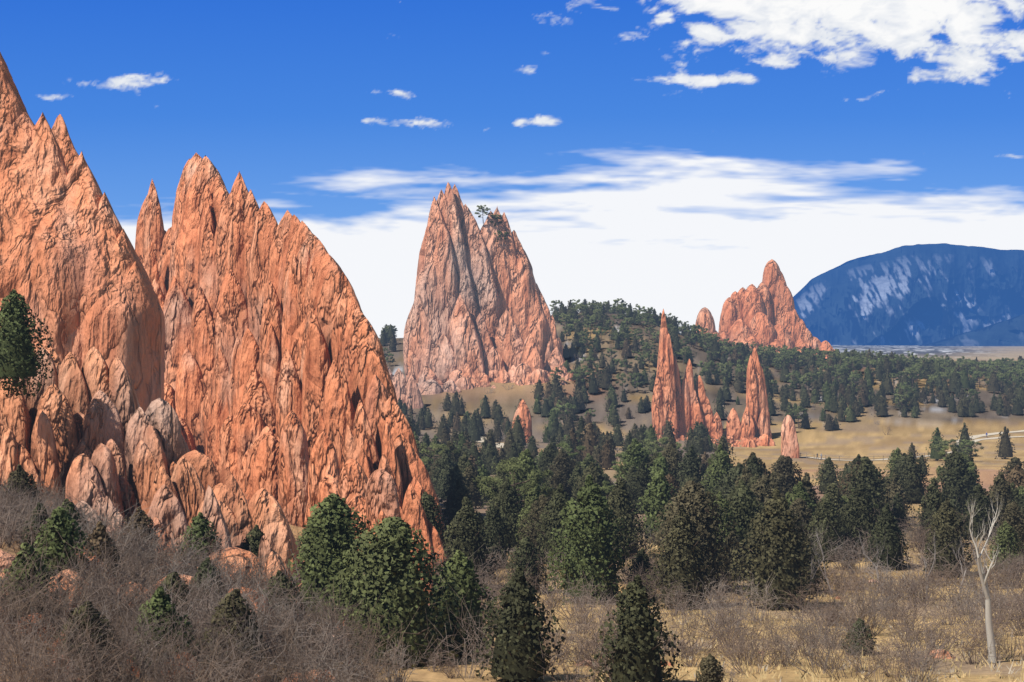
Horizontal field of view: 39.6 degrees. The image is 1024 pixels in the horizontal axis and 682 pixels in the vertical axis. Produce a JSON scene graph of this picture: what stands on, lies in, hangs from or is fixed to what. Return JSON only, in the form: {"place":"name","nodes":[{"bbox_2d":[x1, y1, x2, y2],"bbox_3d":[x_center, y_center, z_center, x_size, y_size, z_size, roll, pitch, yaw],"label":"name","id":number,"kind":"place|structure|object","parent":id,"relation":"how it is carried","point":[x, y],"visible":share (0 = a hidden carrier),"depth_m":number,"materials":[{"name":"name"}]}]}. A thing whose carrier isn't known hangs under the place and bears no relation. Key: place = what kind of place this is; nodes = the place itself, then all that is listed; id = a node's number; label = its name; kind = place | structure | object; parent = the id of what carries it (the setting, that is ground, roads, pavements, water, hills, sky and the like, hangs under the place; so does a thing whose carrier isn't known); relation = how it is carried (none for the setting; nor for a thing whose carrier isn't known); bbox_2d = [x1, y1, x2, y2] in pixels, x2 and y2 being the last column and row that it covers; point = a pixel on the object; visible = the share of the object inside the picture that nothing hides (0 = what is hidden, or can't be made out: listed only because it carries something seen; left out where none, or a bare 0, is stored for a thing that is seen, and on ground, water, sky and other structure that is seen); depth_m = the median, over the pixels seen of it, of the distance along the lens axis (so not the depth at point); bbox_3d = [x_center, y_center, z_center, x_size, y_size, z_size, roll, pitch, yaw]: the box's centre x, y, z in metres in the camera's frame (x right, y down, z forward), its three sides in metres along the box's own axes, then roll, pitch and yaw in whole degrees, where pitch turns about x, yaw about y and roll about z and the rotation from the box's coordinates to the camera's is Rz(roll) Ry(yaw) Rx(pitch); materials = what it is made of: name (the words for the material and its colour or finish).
{"place":"outdoors","nodes":[
{"label":"outdoors","id":0,"kind":"place"},
{"bbox_2d":[478,436,537,455],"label":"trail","id":1,"kind":"object","parent":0,"point":[498,445],"visible":0.16,"depth_m":380.10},
{"bbox_2d":[0,313,1023,681],"bbox_3d":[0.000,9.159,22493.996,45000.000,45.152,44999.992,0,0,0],"label":"ground","id":2,"kind":"structure","parent":0,"point":[862,435],"depth_m":406.03,"materials":[{"name":"beige plant"}]},
{"bbox_2d":[2,464,41,513],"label":"juniper","id":3,"kind":"object","parent":2,"relation":"on","point":[20,472],"visible":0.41,"depth_m":69.77,"materials":[{"name":"green plant"}]},
{"bbox_2d":[0,289,54,399],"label":"pine","id":4,"kind":"object","parent":2,"relation":"on","point":[18,356],"visible":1,"depth_m":81.36,"materials":[{"name":"green plant"}]},
{"bbox_2d":[1,542,68,620],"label":"pine","id":5,"kind":"object","parent":2,"relation":"on","point":[25,547],"visible":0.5,"depth_m":39.78,"materials":[{"name":"green plant"}]},
{"bbox_2d":[22,502,47,546],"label":"juniper","id":6,"kind":"object","parent":2,"relation":"on","point":[41,522],"visible":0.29,"depth_m":55.76,"materials":[{"name":"green plant"}]},
{"bbox_2d":[33,506,93,576],"bbox_3d":[-15.911,7.410,49.965,2.304,3.220,2.250,0,0,45],"label":"pine","id":7,"kind":"object","parent":2,"relation":"on","point":[61,519],"visible":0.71,"depth_m":49.66,"materials":[{"name":"green plant"}]},
{"bbox_2d":[0,466,141,681],"bbox_3d":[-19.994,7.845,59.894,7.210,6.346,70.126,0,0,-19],"label":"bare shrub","id":8,"kind":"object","parent":2,"relation":"on","point":[57,672],"depth_m":34.07,"materials":[{"name":"brown plant"}]},
{"bbox_2d":[59,498,86,543],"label":"juniper","id":9,"kind":"object","parent":2,"relation":"on","point":[71,507],"visible":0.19,"depth_m":61.89,"materials":[{"name":"green plant"}]},
{"bbox_2d":[0,52,164,411],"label":"rock slab","id":10,"kind":"object","parent":2,"relation":"on","point":[73,272],"visible":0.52,"depth_m":116.02,"materials":[{"name":"stone"}]},
{"bbox_2d":[55,601,121,681],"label":"evergreen tree","id":11,"kind":"object","parent":2,"relation":"on","point":[96,616],"visible":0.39,"depth_m":35.80,"materials":[{"name":"green plant"}]},
{"bbox_2d":[0,473,194,681],"bbox_3d":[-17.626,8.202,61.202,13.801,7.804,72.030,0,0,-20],"label":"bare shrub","id":12,"kind":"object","parent":2,"relation":"on","point":[123,605],"depth_m":39.40,"materials":[{"name":"brown plant"}]},
{"bbox_2d":[85,521,124,582],"bbox_3d":[-15.169,8.109,51.992,2.196,3.061,2.044,0,0,0],"label":"juniper","id":13,"kind":"object","parent":2,"relation":"on","point":[99,531],"visible":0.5,"depth_m":51.76,"materials":[{"name":"green plant"}]},
{"bbox_2d":[123,506,163,558],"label":"juniper","id":14,"kind":"object","parent":2,"relation":"on","point":[143,516],"visible":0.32,"depth_m":65.74,"materials":[{"name":"green plant"}]},
{"bbox_2d":[39,478,250,503],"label":"scrub","id":15,"kind":"object","parent":2,"relation":"on","point":[63,498],"visible":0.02,"depth_m":79.45,"materials":[{"name":"brown plant"}]},
{"bbox_2d":[125,586,199,674],"bbox_3d":[-9.788,8.377,40.064,2.115,3.012,1.958,0,0,0],"label":"pine","id":16,"kind":"object","parent":2,"relation":"on","point":[160,602],"visible":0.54,"depth_m":39.77,"materials":[{"name":"green plant"}]},
{"bbox_2d":[0,326,353,681],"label":"boulders","id":17,"kind":"object","parent":2,"relation":"on","point":[95,430],"visible":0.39,"depth_m":82.86,"materials":[{"name":"orange stone"}]},
{"bbox_2d":[67,510,289,681],"bbox_3d":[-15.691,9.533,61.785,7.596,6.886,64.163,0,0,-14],"label":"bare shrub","id":18,"kind":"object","parent":2,"relation":"on","point":[182,565],"depth_m":40.25,"materials":[{"name":"brown plant"}]},
{"bbox_2d":[161,572,195,616],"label":"juniper","id":19,"kind":"object","parent":2,"relation":"on","point":[173,578],"visible":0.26,"depth_m":47.83,"materials":[{"name":"green plant"}]},
{"bbox_2d":[177,512,222,557],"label":"evergreen tree","id":20,"kind":"object","parent":2,"relation":"on","point":[200,525],"visible":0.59,"depth_m":69.69,"materials":[{"name":"green plant"}]},
{"bbox_2d":[191,557,224,603],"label":"juniper","id":21,"kind":"object","parent":2,"relation":"on","point":[205,565],"visible":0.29,"depth_m":54.80,"materials":[{"name":"green plant"}]},
{"bbox_2d":[195,589,267,676],"bbox_3d":[-8.666,9.261,43.982,2.141,3.176,2.150,0,0,44],"label":"evergreen tree","id":22,"kind":"object","parent":2,"relation":"on","point":[237,597],"visible":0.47,"depth_m":43.72,"materials":[{"name":"green plant"}]},
{"bbox_2d":[143,523,325,681],"bbox_3d":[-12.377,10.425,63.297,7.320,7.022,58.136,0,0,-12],"label":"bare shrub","id":23,"kind":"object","parent":2,"relation":"on","point":[235,581],"depth_m":45.68,"materials":[{"name":"brown plant"}]},
{"bbox_2d":[241,524,271,556],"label":"juniper","id":24,"kind":"object","parent":2,"relation":"on","point":[253,540],"visible":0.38,"depth_m":74.69,"materials":[{"name":"green plant"}]},
{"bbox_2d":[1,462,513,681],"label":"scrub","id":25,"kind":"object","parent":2,"relation":"on","point":[397,678],"visible":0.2,"depth_m":53.04,"materials":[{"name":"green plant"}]},
{"bbox_2d":[263,570,307,630],"bbox_3d":[-9.435,10.846,58.018,2.267,3.048,2.272,0,0,0],"label":"juniper","id":26,"kind":"object","parent":2,"relation":"on","point":[284,579],"visible":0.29,"depth_m":57.82,"materials":[{"name":"green plant"}]},
{"bbox_2d":[135,153,448,606],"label":"rock ridge fins","id":27,"kind":"object","parent":2,"relation":"on","point":[279,385],"visible":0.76,"depth_m":149.70,"materials":[{"name":"orange stone"}]},
{"bbox_2d":[296,520,313,558],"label":"evergreen tree","id":28,"kind":"object","parent":2,"relation":"on","point":[299,541],"visible":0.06,"depth_m":89.64,"materials":[{"name":"green plant"}]},
{"bbox_2d":[228,520,416,681],"bbox_3d":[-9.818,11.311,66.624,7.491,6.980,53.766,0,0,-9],"label":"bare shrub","id":29,"kind":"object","parent":2,"relation":"on","point":[314,630],"depth_m":49.23,"materials":[{"name":"brown plant"}]},
{"bbox_2d":[287,493,374,619],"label":"evergreen tree","id":30,"kind":"object","parent":2,"relation":"on","point":[335,530],"visible":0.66,"depth_m":68.02,"materials":[{"name":"green plant"}]},
{"bbox_2d":[273,573,427,681],"bbox_3d":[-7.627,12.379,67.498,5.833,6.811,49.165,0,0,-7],"label":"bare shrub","id":31,"kind":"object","parent":2,"relation":"on","point":[371,673],"depth_m":50.06,"materials":[{"name":"brown plant"}]},
{"bbox_2d":[318,516,471,669],"bbox_3d":[-5.011,11.318,60.330,6.576,7.856,6.329,0,0,0],"label":"evergreen tree","id":32,"kind":"object","parent":2,"relation":"on","point":[393,575],"visible":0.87,"depth_m":59.00,"materials":[{"name":"green plant"}]},
{"bbox_2d":[420,492,447,553],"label":"juniper","id":33,"kind":"object","parent":2,"relation":"on","point":[428,505],"visible":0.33,"depth_m":117.64,"materials":[{"name":"green plant"}]},
{"bbox_2d":[428,550,502,657],"bbox_3d":[-1.969,12.293,63.852,4.279,5.849,4.403,0,0,0],"label":"evergreen tree","id":34,"kind":"object","parent":2,"relation":"on","point":[462,569],"visible":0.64,"depth_m":63.39,"materials":[{"name":"green plant"}]},
{"bbox_2d":[435,497,500,590],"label":"evergreen tree","id":35,"kind":"object","parent":2,"relation":"on","point":[463,537],"visible":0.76,"depth_m":104.37,"materials":[{"name":"green plant"}]},
{"bbox_2d":[379,205,578,429],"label":"ridge trees","id":36,"kind":"object","parent":2,"relation":"on","point":[555,396],"visible":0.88,"depth_m":453.93,"materials":[{"name":"green plant"}]},
{"bbox_2d":[387,182,574,408],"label":"rock tower","id":37,"kind":"structure","parent":2,"relation":"on","point":[479,315],"depth_m":511.71,"materials":[{"name":"stone"}]},
{"bbox_2d":[479,504,515,566],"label":"juniper","id":38,"kind":"object","parent":2,"relation":"on","point":[493,530],"visible":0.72,"depth_m":119.43,"materials":[{"name":"green plant"}]},
{"bbox_2d":[485,478,524,551],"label":"juniper","id":39,"kind":"object","parent":2,"relation":"on","point":[507,498],"visible":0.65,"depth_m":131.27,"materials":[{"name":"green plant"}]},
{"bbox_2d":[473,566,565,681],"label":"juniper","id":40,"kind":"object","parent":2,"relation":"on","point":[519,630],"visible":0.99,"depth_m":53.41,"materials":[{"name":"green plant"}]},
{"bbox_2d":[512,399,531,442],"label":"rock","id":41,"kind":"object","parent":2,"relation":"on","point":[523,412],"visible":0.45,"depth_m":390.41,"materials":[{"name":"stone"}]},
{"bbox_2d":[504,536,549,595],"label":"juniper","id":42,"kind":"object","parent":2,"relation":"on","point":[527,548],"visible":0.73,"depth_m":100.95,"materials":[{"name":"green plant"}]},
{"bbox_2d":[515,480,541,542],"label":"evergreen tree","id":43,"kind":"object","parent":2,"relation":"on","point":[533,492],"visible":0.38,"depth_m":129.02,"materials":[{"name":"green plant"}]},
{"bbox_2d":[517,494,549,559],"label":"juniper","id":44,"kind":"object","parent":2,"relation":"on","point":[543,500],"visible":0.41,"depth_m":121.28,"materials":[{"name":"green plant"}]},
{"bbox_2d":[416,438,679,542],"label":"slope trees","id":45,"kind":"object","parent":2,"relation":"on","point":[651,486],"visible":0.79,"depth_m":177.21,"materials":[{"name":"green plant"}]},
{"bbox_2d":[534,484,573,571],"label":"evergreen tree","id":46,"kind":"object","parent":2,"relation":"on","point":[559,499],"visible":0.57,"depth_m":117.35,"materials":[{"name":"green plant"}]},
{"bbox_2d":[405,407,738,475],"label":"valley trees","id":47,"kind":"object","parent":2,"relation":"on","point":[600,448],"visible":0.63,"depth_m":316.84,"materials":[{"name":"green plant"}]},
{"bbox_2d":[386,311,789,459],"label":"valley scrub","id":48,"kind":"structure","parent":2,"relation":"on","point":[575,356],"depth_m":495.75,"materials":[{"name":"green plant"}]},
{"bbox_2d":[546,475,631,605],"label":"juniper","id":49,"kind":"object","parent":2,"relation":"on","point":[589,545],"visible":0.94,"depth_m":94.89,"materials":[{"name":"green plant"}]},
{"bbox_2d":[607,477,653,559],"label":"evergreen tree","id":50,"kind":"object","parent":2,"relation":"on","point":[620,502],"visible":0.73,"depth_m":124.17,"materials":[{"name":"green plant"}]},
{"bbox_2d":[589,574,682,681],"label":"juniper","id":51,"kind":"object","parent":2,"relation":"on","point":[637,649],"visible":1,"depth_m":51.51,"materials":[{"name":"green plant"}]},
{"bbox_2d":[624,548,658,596],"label":"juniper","id":52,"kind":"object","parent":2,"relation":"on","point":[642,557],"visible":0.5,"depth_m":98.88,"materials":[{"name":"green plant"}]},
{"bbox_2d":[643,507,719,610],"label":"juniper","id":53,"kind":"object","parent":2,"relation":"on","point":[683,562],"visible":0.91,"depth_m":91.32,"materials":[{"name":"green plant"}]},
{"bbox_2d":[647,480,739,594],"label":"juniper","id":54,"kind":"object","parent":2,"relation":"on","point":[691,496],"visible":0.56,"depth_m":101.42,"materials":[{"name":"green plant"}]},
{"bbox_2d":[542,518,857,681],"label":"scrub","id":55,"kind":"object","parent":2,"relation":"on","point":[596,644],"visible":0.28,"depth_m":61.80,"materials":[{"name":"brown plant"}]},
{"bbox_2d":[696,654,723,681],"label":"juniper","id":56,"kind":"object","parent":2,"relation":"on","point":[710,670],"visible":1,"depth_m":51.80,"materials":[{"name":"green plant"}]},
{"bbox_2d":[652,309,774,446],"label":"rock spires","id":57,"kind":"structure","parent":2,"relation":"on","point":[684,407],"depth_m":419.86,"materials":[{"name":"stone"}]},
{"bbox_2d":[414,511,1023,681],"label":"scrub","id":58,"kind":"object","parent":2,"relation":"on","point":[833,614],"visible":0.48,"depth_m":67.71,"materials":[{"name":"brown plant"}]},
{"bbox_2d":[710,491,749,577],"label":"juniper","id":59,"kind":"object","parent":2,"relation":"on","point":[723,503],"visible":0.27,"depth_m":111.42,"materials":[{"name":"green plant"}]},
{"bbox_2d":[719,530,750,581],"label":"juniper","id":60,"kind":"object","parent":2,"relation":"on","point":[732,533],"visible":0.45,"depth_m":110.02,"materials":[{"name":"green plant"}]},
{"bbox_2d":[725,479,764,575],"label":"tree","id":61,"kind":"object","parent":2,"relation":"on","point":[742,500],"visible":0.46,"depth_m":114.48,"materials":[{"name":"green plant"}]},
{"bbox_2d":[482,579,1009,665],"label":"rocks","id":62,"kind":"object","parent":2,"relation":"on","point":[871,580],"visible":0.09,"depth_m":61.96,"materials":[{"name":"stone"}]},
{"bbox_2d":[729,485,764,519],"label":"juniper","id":63,"kind":"object","parent":2,"relation":"on","point":[756,502],"visible":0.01,"depth_m":133.61,"materials":[{"name":"green plant"}]},
{"bbox_2d":[491,536,1023,681],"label":"dry grass tufts","id":64,"kind":"object","parent":2,"relation":"on","point":[816,679],"visible":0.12,"depth_m":60.94,"materials":[{"name":"beige plant"}]},
{"bbox_2d":[695,259,833,360],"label":"ridge rock","id":65,"kind":"object","parent":2,"relation":"on","point":[764,312],"visible":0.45,"depth_m":677.89,"materials":[{"name":"stone"}]},
{"bbox_2d":[728,488,826,610],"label":"juniper","id":66,"kind":"object","parent":2,"relation":"on","point":[778,553],"visible":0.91,"depth_m":91.15,"materials":[{"name":"green plant"}]},
{"bbox_2d":[549,298,1023,430],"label":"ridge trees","id":67,"kind":"object","parent":2,"relation":"on","point":[886,371],"visible":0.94,"depth_m":527.06,"materials":[{"name":"green plant"}]},
{"bbox_2d":[781,415,799,457],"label":"rock","id":68,"kind":"object","parent":2,"relation":"on","point":[789,444],"visible":0.73,"depth_m":343.66,"materials":[{"name":"orange stone"}]},
{"bbox_2d":[787,497,814,548],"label":"juniper","id":69,"kind":"object","parent":2,"relation":"on","point":[799,507],"visible":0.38,"depth_m":127.20,"materials":[{"name":"green plant"}]},
{"bbox_2d":[794,533,828,593],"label":"juniper","id":70,"kind":"object","parent":2,"relation":"on","point":[808,543],"visible":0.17,"depth_m":101.31,"materials":[{"name":"green plant"}]},
{"bbox_2d":[800,554,823,607],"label":"bare tree","id":71,"kind":"object","parent":2,"relation":"on","point":[811,574],"visible":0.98,"depth_m":91.12,"materials":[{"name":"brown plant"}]},
{"bbox_2d":[813,527,832,595],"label":"bare tree","id":72,"kind":"object","parent":2,"relation":"on","point":[816,552],"visible":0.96,"depth_m":100.11,"materials":[{"name":"grey plant"}]},
{"bbox_2d":[804,494,851,562],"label":"juniper","id":73,"kind":"object","parent":2,"relation":"on","point":[825,511],"visible":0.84,"depth_m":124.26,"materials":[{"name":"green plant"}]},
{"bbox_2d":[642,443,1023,545],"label":"slope trees","id":74,"kind":"object","parent":2,"relation":"on","point":[903,482],"visible":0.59,"depth_m":163.51,"materials":[{"name":"green plant"}]},
{"bbox_2d":[837,504,871,557],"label":"juniper","id":75,"kind":"object","parent":2,"relation":"on","point":[844,509],"visible":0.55,"depth_m":126.82,"materials":[{"name":"green plant"}]},
{"bbox_2d":[841,618,877,655],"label":"juniper","id":76,"kind":"object","parent":2,"relation":"on","point":[870,635],"visible":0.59,"depth_m":63.75,"materials":[{"name":"green plant"}]},
{"bbox_2d":[839,483,880,557],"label":"juniper","id":77,"kind":"object","parent":2,"relation":"on","point":[861,503],"visible":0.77,"depth_m":127.19,"materials":[{"name":"green plant"}]},
{"bbox_2d":[859,532,884,586],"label":"bare tree","id":78,"kind":"object","parent":2,"relation":"on","point":[863,548],"visible":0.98,"depth_m":105.11,"materials":[{"name":"grey plant"}]},
{"bbox_2d":[800,451,947,460],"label":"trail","id":79,"kind":"object","parent":2,"relation":"on","point":[842,456],"visible":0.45,"depth_m":334.42,"materials":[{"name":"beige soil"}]},
{"bbox_2d":[867,503,908,571],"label":"juniper","id":80,"kind":"object","parent":2,"relation":"on","point":[887,527],"visible":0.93,"depth_m":117.32,"materials":[{"name":"green plant"}]},
{"bbox_2d":[864,519,911,569],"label":"juniper","id":81,"kind":"object","parent":2,"relation":"on","point":[904,544],"visible":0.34,"depth_m":118.24,"materials":[{"name":"green plant"}]},
{"bbox_2d":[810,364,986,434],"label":"valley scrub","id":82,"kind":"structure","parent":2,"relation":"on","point":[877,421],"depth_m":483.97,"materials":[{"name":"green plant"}]},
{"bbox_2d":[793,243,1023,344],"bbox_3d":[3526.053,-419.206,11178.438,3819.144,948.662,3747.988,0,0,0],"label":"mountain","id":83,"kind":"structure","parent":2,"relation":"on","point":[919,294],"depth_m":11211.43,"materials":[{"name":"blue stone"}]},
{"bbox_2d":[923,531,936,589],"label":"bare tree","id":84,"kind":"object","parent":2,"relation":"on","point":[926,562],"visible":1,"depth_m":95.71,"materials":[{"name":"grey plant"}]},
{"bbox_2d":[860,352,1023,395],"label":"ridge trees","id":85,"kind":"object","parent":2,"relation":"on","point":[1002,374],"visible":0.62,"depth_m":575.85,"materials":[{"name":"green plant"}]},
{"bbox_2d":[918,498,976,578],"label":"tree","id":86,"kind":"object","parent":2,"relation":"on","point":[946,532],"visible":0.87,"depth_m":111.30,"materials":[{"name":"green plant"}]},
{"bbox_2d":[950,536,966,592],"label":"bare tree","id":87,"kind":"object","parent":2,"relation":"on","point":[960,562],"visible":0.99,"depth_m":100.00,"materials":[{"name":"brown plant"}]},
{"bbox_2d":[906,422,1015,475],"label":"valley trees","id":88,"kind":"object","parent":2,"relation":"on","point":[966,444],"visible":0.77,"depth_m":329.07,"materials":[{"name":"green plant"}]},
{"bbox_2d":[898,503,1023,619],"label":"scrub","id":89,"kind":"object","parent":2,"relation":"on","point":[999,563],"visible":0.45,"depth_m":100.94,"materials":[{"name":"brown plant"}]},
{"bbox_2d":[918,314,1023,345],"bbox_3d":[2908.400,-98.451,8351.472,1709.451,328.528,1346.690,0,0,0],"label":"mountain foothills","id":90,"kind":"structure","parent":2,"relation":"on","point":[1009,332],"depth_m":8511.69,"materials":[{"name":"blue"}]},
{"bbox_2d":[966,526,988,606],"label":"bare tree","id":91,"kind":"object","parent":2,"relation":"on","point":[975,556],"visible":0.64,"depth_m":89.92,"materials":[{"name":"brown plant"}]},
{"bbox_2d":[967,491,1003,662],"bbox_3d":[19.675,9.986,59.106,2.524,7.654,1.110,0,0,-38],"label":"bare tree","id":92,"kind":"object","parent":2,"relation":"on","point":[988,620],"visible":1,"depth_m":59.43,"materials":[{"name":"grey plant"}]},
{"bbox_2d":[986,521,1023,573],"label":"juniper","id":93,"kind":"object","parent":2,"relation":"on","point":[1005,542],"visible":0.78,"depth_m":113.63,"materials":[{"name":"green plant"}]},
{"bbox_2d":[990,501,1023,559],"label":"juniper","id":94,"kind":"object","parent":2,"relation":"on","point":[1013,516],"visible":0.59,"depth_m":119.43,"materials":[{"name":"green plant"}]},
{"bbox_2d":[0,0,1023,224],"label":"sky","id":95,"kind":"structure","parent":0,"point":[279,94],"materials":[{"name":"blue"}]},
{"bbox_2d":[43,0,1023,337],"bbox_3d":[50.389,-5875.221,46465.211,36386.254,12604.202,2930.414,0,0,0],"label":"cloud","id":96,"kind":"structure","parent":0,"point":[649,242],"depth_m":45438.91,"materials":[{"name":"white"}]},
{"bbox_2d":[807,430,1023,460],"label":"dirt road","id":97,"kind":"structure","parent":0,"point":[976,436],"depth_m":422.65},
{"bbox_2d":[972,436,1023,441],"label":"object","id":98,"kind":"structure","parent":97,"relation":"on","point":[975,440],"depth_m":417.32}
]}

